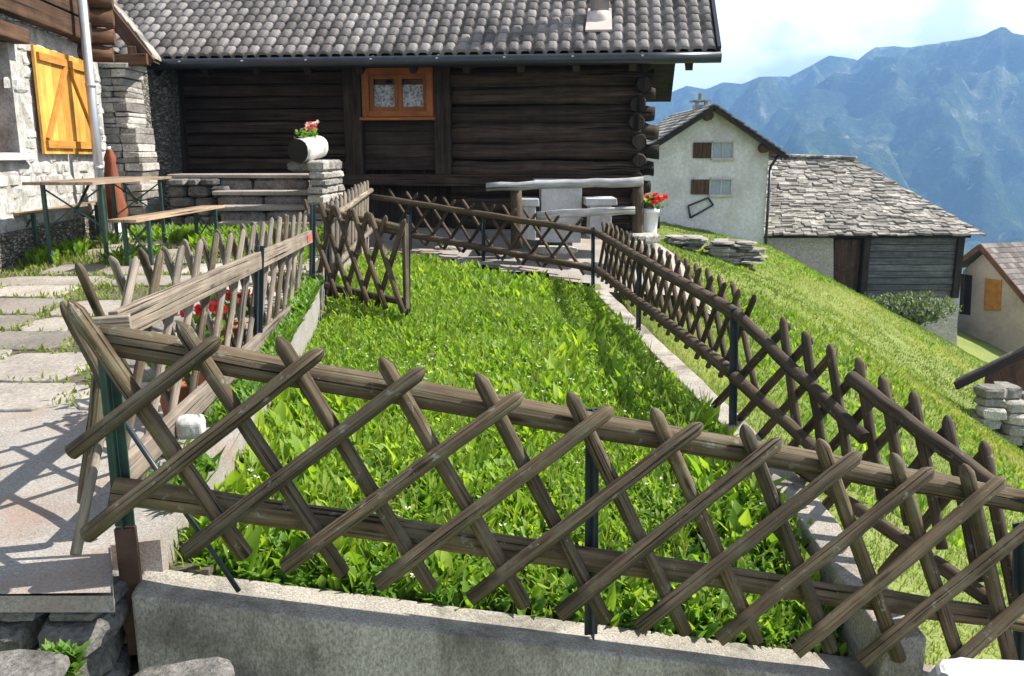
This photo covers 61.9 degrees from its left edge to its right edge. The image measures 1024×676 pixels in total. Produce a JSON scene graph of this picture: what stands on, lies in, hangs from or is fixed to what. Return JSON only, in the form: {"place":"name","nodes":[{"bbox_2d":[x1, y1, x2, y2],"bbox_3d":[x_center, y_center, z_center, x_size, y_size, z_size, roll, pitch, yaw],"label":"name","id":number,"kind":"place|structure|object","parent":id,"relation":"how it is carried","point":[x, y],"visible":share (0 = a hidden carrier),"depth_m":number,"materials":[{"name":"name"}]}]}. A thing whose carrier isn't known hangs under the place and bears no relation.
{"place":"outdoors","nodes":[
{"label":"outdoors","id":0,"kind":"place"},
{"bbox_2d":[0,230,318,411],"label":"paving","id":1,"kind":"structure","parent":0,"point":[25,395],"depth_m":5.56,"materials":[{"name":"stone"}]},
{"bbox_2d":[13,201,99,247],"bbox_3d":[-4.920,-1.191,9.250,0.267,0.470,2.200,-1,12,-5],"label":"bench","id":2,"kind":"object","parent":1,"relation":"on","point":[31,213],"visible":0.3,"depth_m":8.81,"materials":[{"name":"brown wood"}]},
{"bbox_2d":[22,176,171,263],"bbox_3d":[-4.172,-1.259,8.850,0.617,0.770,2.200,-1,12,-4],"label":"beer table","id":3,"kind":"object","parent":1,"relation":"on","point":[99,181],"visible":0.84,"depth_m":8.09,"materials":[{"name":"brown wood"}]},
{"bbox_2d":[99,146,133,239],"bbox_3d":[-4.703,-1.706,10.066,0.400,1.080,0.400,0,12,0],"label":"parasol","id":4,"kind":"object","parent":1,"relation":"on","point":[110,167],"visible":0.5,"depth_m":10.00,"materials":[{"name":"orange fabric"}]},
{"bbox_2d":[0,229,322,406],"bbox_3d":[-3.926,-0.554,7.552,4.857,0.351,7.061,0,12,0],"label":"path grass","id":5,"kind":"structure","parent":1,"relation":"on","point":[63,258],"depth_m":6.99,"materials":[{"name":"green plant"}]},
{"bbox_2d":[22,221,323,264],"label":"yard weeds","id":6,"kind":"object","parent":1,"relation":"on","point":[175,233],"visible":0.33,"depth_m":9.07,"materials":[{"name":"green plant"}]},
{"bbox_2d":[175,300,227,385],"bbox_3d":[-1.628,0.018,4.489,0.285,0.458,0.368,-2,12,-11],"label":"flower pot","id":7,"kind":"object","parent":1,"relation":"on","point":[196,317],"visible":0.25,"depth_m":4.48,"materials":[{"name":"ceramic"}]},
{"bbox_2d":[167,173,312,227],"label":"stone steps","id":8,"kind":"structure","parent":1,"relation":"on","point":[244,199],"depth_m":11.18,"materials":[{"name":"grey stone"}]},
{"bbox_2d":[0,218,381,643],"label":"path","id":9,"kind":"structure","parent":0,"point":[42,569],"depth_m":3.12,"materials":[{"name":"grey stone"}]},
{"bbox_2d":[0,0,160,272],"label":"stone house","id":10,"kind":"structure","parent":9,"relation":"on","point":[74,98],"depth_m":9.38,"materials":[{"name":"stone"}]},
{"bbox_2d":[147,69,181,220],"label":"stone wall","id":11,"kind":"structure","parent":9,"relation":"on","point":[164,101],"depth_m":13.03,"materials":[{"name":"grey stone"}]},
{"bbox_2d":[107,205,224,265],"bbox_3d":[-3.487,-1.074,8.840,0.267,0.470,2.300,0,12,1],"label":"bench","id":12,"kind":"object","parent":9,"relation":"on","point":[149,218],"visible":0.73,"depth_m":8.02,"materials":[{"name":"brown wood"}]},
{"bbox_2d":[146,310,199,416],"bbox_3d":[-1.573,0.082,4.013,0.320,0.583,0.339,0,12,0],"label":"flower pot","id":13,"kind":"object","parent":9,"relation":"on","point":[184,393],"visible":0.03,"depth_m":3.99,"materials":[{"name":"ceramic"}]},
{"bbox_2d":[60,210,312,555],"bbox_3d":[-1.503,-0.209,4.846,0.224,0.954,4.772,-1,12,-4],"label":"lattice fence","id":14,"kind":"object","parent":9,"relation":"on","point":[155,306],"visible":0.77,"depth_m":3.76,"materials":[{"name":"brown wood"}]},
{"bbox_2d":[175,414,205,439],"bbox_3d":[-1.299,0.360,3.450,0.114,0.104,0.103,-3,12,-12],"label":"stone","id":15,"kind":"object","parent":9,"relation":"on","point":[189,426],"visible":0.89,"depth_m":3.41,"materials":[{"name":"grey stone"}]},
{"bbox_2d":[210,288,251,347],"bbox_3d":[-1.695,-0.105,5.102,0.298,0.380,0.301,4,13,20],"label":"flower pot","id":16,"kind":"object","parent":9,"relation":"on","point":[227,298],"visible":0.22,"depth_m":5.04,"materials":[{"name":"ceramic"}]},
{"bbox_2d":[287,159,344,227],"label":"stone pier","id":17,"kind":"structure","parent":9,"relation":"on","point":[325,176],"depth_m":10.49,"materials":[{"name":"grey stone"}]},
{"bbox_2d":[288,120,327,162],"bbox_3d":[-2.496,-2.434,10.567,0.397,0.529,0.536,3,12,13],"label":"log planter","id":18,"kind":"object","parent":17,"relation":"on","point":[306,148],"visible":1,"depth_m":10.43,"materials":[{"name":"white wood"}]},
{"bbox_2d":[322,180,373,272],"bbox_3d":[-1.858,-1.197,9.970,0.176,1.188,3.276,-1,12,-3],"label":"lattice fence","id":19,"kind":"object","parent":9,"relation":"on","point":[356,198],"visible":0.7,"depth_m":9.71,"materials":[{"name":"brown wood"}]},
{"bbox_2d":[170,245,847,656],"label":"garden greens","id":20,"kind":"object","parent":0,"point":[522,504],"visible":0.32,"depth_m":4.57,"materials":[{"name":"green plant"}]},
{"bbox_2d":[146,272,332,575],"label":"edge weeds","id":21,"kind":"object","parent":20,"relation":"on","point":[290,324],"visible":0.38,"depth_m":5.04,"materials":[{"name":"green plant"}]},
{"bbox_2d":[309,204,315,278],"bbox_3d":[-1.687,-0.514,7.183,0.122,1.211,0.044,0,12,0],"label":"gate post","id":22,"kind":"object","parent":20,"relation":"on","point":[312,244],"visible":0.52,"depth_m":7.13,"materials":[{"name":"blue metal"}]},
{"bbox_2d":[324,216,329,305],"bbox_3d":[-1.696,-0.699,7.808,0.079,0.884,0.044,0,12,0],"label":"gate post","id":23,"kind":"object","parent":20,"relation":"on","point":[328,261],"visible":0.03,"depth_m":7.82,"materials":[{"name":"blue metal"}]},
{"bbox_2d":[303,199,409,313],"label":"garden gate","id":24,"kind":"structure","parent":23,"relation":"attached to","point":[331,286],"depth_m":7.21,"materials":[{"name":"brown wood"}]},
{"bbox_2d":[406,215,410,316],"bbox_3d":[-0.849,-0.562,6.968,0.054,0.876,0.044,0,12,0],"label":"gate post","id":25,"kind":"object","parent":20,"relation":"on","point":[408,222],"visible":0.51,"depth_m":6.97,"materials":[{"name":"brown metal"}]},
{"bbox_2d":[370,188,594,287],"bbox_3d":[-0.445,-1.304,11.204,3.550,1.238,0.227,8,14,33],"label":"lattice fence","id":26,"kind":"object","parent":20,"relation":"on","point":[485,215],"visible":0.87,"depth_m":11.06,"materials":[{"name":"brown wood"}]},
{"bbox_2d":[186,251,819,633],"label":"broad garden greens","id":27,"kind":"object","parent":20,"relation":"on","point":[251,537],"visible":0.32,"depth_m":5.21,"materials":[{"name":"green plant"}]},
{"bbox_2d":[228,257,783,584],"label":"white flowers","id":28,"kind":"object","parent":20,"relation":"on","point":[346,557],"visible":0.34,"depth_m":5.27,"materials":[{"name":"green plant"}]},
{"bbox_2d":[177,286,844,654],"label":"garden plants","id":29,"kind":"object","parent":20,"relation":"on","point":[298,577],"visible":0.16,"depth_m":3.38,"materials":[{"name":"green plant"}]},
{"bbox_2d":[179,250,852,655],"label":"fine garden weeds","id":30,"kind":"object","parent":20,"relation":"on","point":[707,606],"visible":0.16,"depth_m":4.28,"materials":[{"name":"green plant"}]},
{"bbox_2d":[245,258,797,632],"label":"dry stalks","id":31,"kind":"object","parent":20,"relation":"on","point":[522,388],"visible":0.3,"depth_m":5.51,"materials":[{"name":"green plant"}]},
{"bbox_2d":[369,228,711,313],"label":"terrace","id":32,"kind":"structure","parent":0,"point":[582,254],"depth_m":11.64,"materials":[{"name":"stone"}]},
{"bbox_2d":[97,0,721,259],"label":"log house","id":33,"kind":"structure","parent":32,"relation":"on","point":[457,101],"depth_m":12.94,"materials":[{"name":"wood"}]},
{"bbox_2d":[360,67,434,120],"bbox_3d":[-1.749,-3.729,13.056,1.184,0.775,0.324,0,12,0],"label":"window","id":34,"kind":"structure","parent":33,"relation":"in","point":[388,94],"depth_m":13.08,"materials":[{"name":"brown wood"}]},
{"bbox_2d":[434,245,468,249],"bbox_3d":[-0.794,-1.243,11.895,0.583,0.104,0.313,-2,12,-8],"label":"stone","id":35,"kind":"object","parent":32,"relation":"on","point":[449,247],"visible":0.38,"depth_m":11.75,"materials":[{"name":"grey stone"}]},
{"bbox_2d":[522,197,538,239],"bbox_3d":[0.217,-1.656,11.763,0.293,0.549,0.708,0,12,0],"label":"upright granite slab","id":36,"kind":"object","parent":32,"relation":"on","point":[529,204],"visible":0.63,"depth_m":11.46,"materials":[{"name":"grey stone"}]},
{"bbox_2d":[534,245,577,254],"bbox_3d":[0.561,-1.157,11.210,0.610,0.101,0.377,0,12,0],"label":"stone","id":37,"kind":"object","parent":32,"relation":"on","point":[541,250],"visible":0.66,"depth_m":11.06,"materials":[{"name":"grey stone"}]},
{"bbox_2d":[533,179,581,242],"bbox_3d":[0.675,-1.805,12.039,0.742,0.855,0.808,0,12,0],"label":"granite table","id":38,"kind":"object","parent":32,"relation":"on","point":[559,199],"visible":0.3,"depth_m":11.70,"materials":[{"name":"grey stone"}]},
{"bbox_2d":[486,176,643,248],"bbox_3d":[0.697,-1.634,11.159,2.065,0.950,0.246,1,12,6],"label":"log railing","id":39,"kind":"object","parent":32,"relation":"on","point":[636,209],"visible":0.94,"depth_m":11.03,"materials":[{"name":"wood"}]},
{"bbox_2d":[582,196,616,238],"bbox_3d":[1.195,-1.655,11.713,0.421,0.549,0.606,0,12,0],"label":"granite bench","id":40,"kind":"object","parent":32,"relation":"on","point":[598,202],"visible":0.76,"depth_m":11.47,"materials":[{"name":"grey stone"}]},
{"bbox_2d":[629,232,660,243],"bbox_3d":[1.709,-1.297,11.066,0.426,0.134,0.364,-4,13,-19],"label":"stone","id":41,"kind":"object","parent":32,"relation":"on","point":[650,237],"visible":0.7,"depth_m":10.92,"materials":[{"name":"grey stone"}]},
{"bbox_2d":[644,193,668,252],"bbox_3d":[1.840,-1.516,11.231,0.475,0.779,0.352,0,12,0],"label":"flower pot","id":42,"kind":"object","parent":41,"relation":"on","point":[651,212],"visible":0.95,"depth_m":11.15,"materials":[{"name":"white ceramic"}]},
{"bbox_2d":[132,222,1023,675],"bbox_3d":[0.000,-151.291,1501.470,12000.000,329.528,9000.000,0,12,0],"label":"ground","id":43,"kind":"structure","parent":0,"point":[978,348],"depth_m":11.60,"materials":[{"name":"green plant"}]},
{"bbox_2d":[0,649,69,675],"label":"stone","id":44,"kind":"object","parent":43,"relation":"on","point":[21,662],"visible":1,"depth_m":2.38,"materials":[{"name":"grey stone"}]},
{"bbox_2d":[38,638,92,675],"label":"corner weeds","id":45,"kind":"object","parent":44,"relation":"on","point":[74,653],"visible":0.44,"depth_m":2.47,"materials":[{"name":"green plant"}]},
{"bbox_2d":[0,559,215,675],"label":"dry stone wall","id":46,"kind":"structure","parent":43,"relation":"on","point":[106,648],"depth_m":2.66,"materials":[{"name":"grey stone"}]},
{"bbox_2d":[134,657,234,675],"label":"stone","id":47,"kind":"object","parent":43,"relation":"on","point":[215,666],"visible":1,"depth_m":2.58,"materials":[{"name":"grey stone"}]},
{"bbox_2d":[132,570,935,675],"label":"garden wall","id":48,"kind":"structure","parent":43,"relation":"on","point":[255,628],"depth_m":2.95,"materials":[{"name":"concrete"}]},
{"bbox_2d":[65,301,1023,668],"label":"lattice fence","id":49,"kind":"object","parent":48,"relation":"on","point":[591,565],"visible":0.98,"depth_m":2.85,"materials":[{"name":"brown wood"}]},
{"bbox_2d":[664,235,707,249],"bbox_3d":[5.010,-2.834,25.195,1.470,0.352,1.250,0,12,0],"label":"stone pile","id":50,"kind":"object","parent":43,"relation":"on","point":[691,242],"visible":0.91,"depth_m":24.74,"materials":[{"name":"stone"}]},
{"bbox_2d":[644,93,788,243],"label":"white house","id":51,"kind":"structure","parent":43,"relation":"on","point":[717,155],"depth_m":29.47,"materials":[{"name":"paint"}]},
{"bbox_2d":[688,197,713,217],"bbox_3d":[6.553,-4.522,29.649,0.917,0.740,0.070,0,12,0],"label":"metal frame","id":52,"kind":"object","parent":51,"relation":"attached to","point":[703,210],"visible":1,"depth_m":29.62,"materials":[{"name":"black metal"}]},
{"bbox_2d":[709,178,733,196],"bbox_3d":[7.249,-5.216,29.501,0.828,0.640,0.160,0,12,0],"label":"window","id":53,"kind":"structure","parent":51,"relation":"in","point":[720,187],"depth_m":29.53,"materials":[{"name":"glass"}]},
{"bbox_2d":[711,141,734,159],"bbox_3d":[7.246,-6.428,29.242,0.798,0.655,0.160,0,12,0],"label":"window","id":54,"kind":"structure","parent":51,"relation":"in","point":[722,150],"depth_m":29.27,"materials":[{"name":"glass"}]},
{"bbox_2d":[701,238,767,263],"bbox_3d":[6.394,-2.522,24.740,1.946,0.628,1.250,0,12,0],"label":"stone pile","id":55,"kind":"object","parent":43,"relation":"on","point":[736,251],"visible":0.94,"depth_m":24.31,"materials":[{"name":"stone"}]},
{"bbox_2d":[592,288,925,675],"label":"garden kerb","id":56,"kind":"structure","parent":43,"relation":"on","point":[859,632],"depth_m":3.92,"materials":[{"name":"concrete"}]},
{"bbox_2d":[592,221,1019,604],"bbox_3d":[1.350,-0.035,6.863,0.495,1.303,7.312,-2,12,-8],"label":"lattice fence","id":57,"kind":"object","parent":56,"relation":"on","point":[942,441],"visible":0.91,"depth_m":4.74,"materials":[{"name":"brown wood"}]},
{"bbox_2d":[644,220,1023,476],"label":"meadow grass","id":58,"kind":"structure","parent":43,"relation":"on","point":[921,384],"depth_m":20.23,"materials":[{"name":"green plant"}]},
{"bbox_2d":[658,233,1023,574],"bbox_3d":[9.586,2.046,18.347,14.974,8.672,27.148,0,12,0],"label":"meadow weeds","id":59,"kind":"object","parent":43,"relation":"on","point":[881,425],"visible":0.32,"depth_m":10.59,"materials":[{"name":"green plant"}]},
{"bbox_2d":[763,154,985,345],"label":"stone barn","id":60,"kind":"structure","parent":43,"relation":"on","point":[850,222],"depth_m":31.82,"materials":[{"name":"stone"}]},
{"bbox_2d":[833,239,860,292],"bbox_3d":[12.454,-2.516,31.884,0.976,2.317,0.105,0,12,0],"label":"door","id":61,"kind":"structure","parent":60,"relation":"in","point":[846,257],"depth_m":31.81,"materials":[{"name":"brown wood"}]},
{"bbox_2d":[864,289,962,326],"bbox_3d":[13.627,-0.959,29.505,3.976,1.604,2.063,0,12,0],"label":"bush","id":62,"kind":"object","parent":43,"relation":"on","point":[913,303],"visible":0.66,"depth_m":29.16,"materials":[{"name":"green plant"}]},
{"bbox_2d":[927,657,1023,675],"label":"stone","id":63,"kind":"object","parent":43,"relation":"on","point":[961,666],"visible":1,"depth_m":3.17,"materials":[{"name":"white stone"}]},
{"bbox_2d":[954,346,1023,420],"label":"shed","id":64,"kind":"structure","parent":43,"relation":"on","point":[1008,367],"depth_m":16.40,"materials":[{"name":"wood"}]},
{"bbox_2d":[957,242,1023,352],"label":"beige house","id":65,"kind":"structure","parent":43,"relation":"on","point":[992,293],"depth_m":38.02,"materials":[{"name":"paint"}]},
{"bbox_2d":[959,274,971,314],"bbox_3d":[21.044,-2.002,39.541,0.060,1.874,0.750,-4,13,-17],"label":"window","id":66,"kind":"structure","parent":65,"relation":"in","point":[968,278],"depth_m":39.42,"materials":[{"name":"black wood"}]},
{"bbox_2d":[971,381,1023,449],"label":"rubble wall","id":67,"kind":"structure","parent":43,"relation":"on","point":[997,401],"depth_m":15.75,"materials":[{"name":"grey stone"}]},
{"bbox_2d":[646,27,1023,242],"bbox_3d":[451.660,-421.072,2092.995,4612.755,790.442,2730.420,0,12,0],"label":"mountain","id":68,"kind":"structure","parent":0,"point":[953,111],"depth_m":1817.61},
{"bbox_2d":[672,0,1023,91],"label":"sky","id":69,"kind":"structure","parent":0,"point":[759,38],"materials":[{"name":"white"}]},
{"bbox_2d":[742,88,980,320],"bbox_3d":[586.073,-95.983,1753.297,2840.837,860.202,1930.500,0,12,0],"label":"mountain","id":70,"kind":"structure","parent":0,"point":[835,128],"depth_m":1760.53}
]}

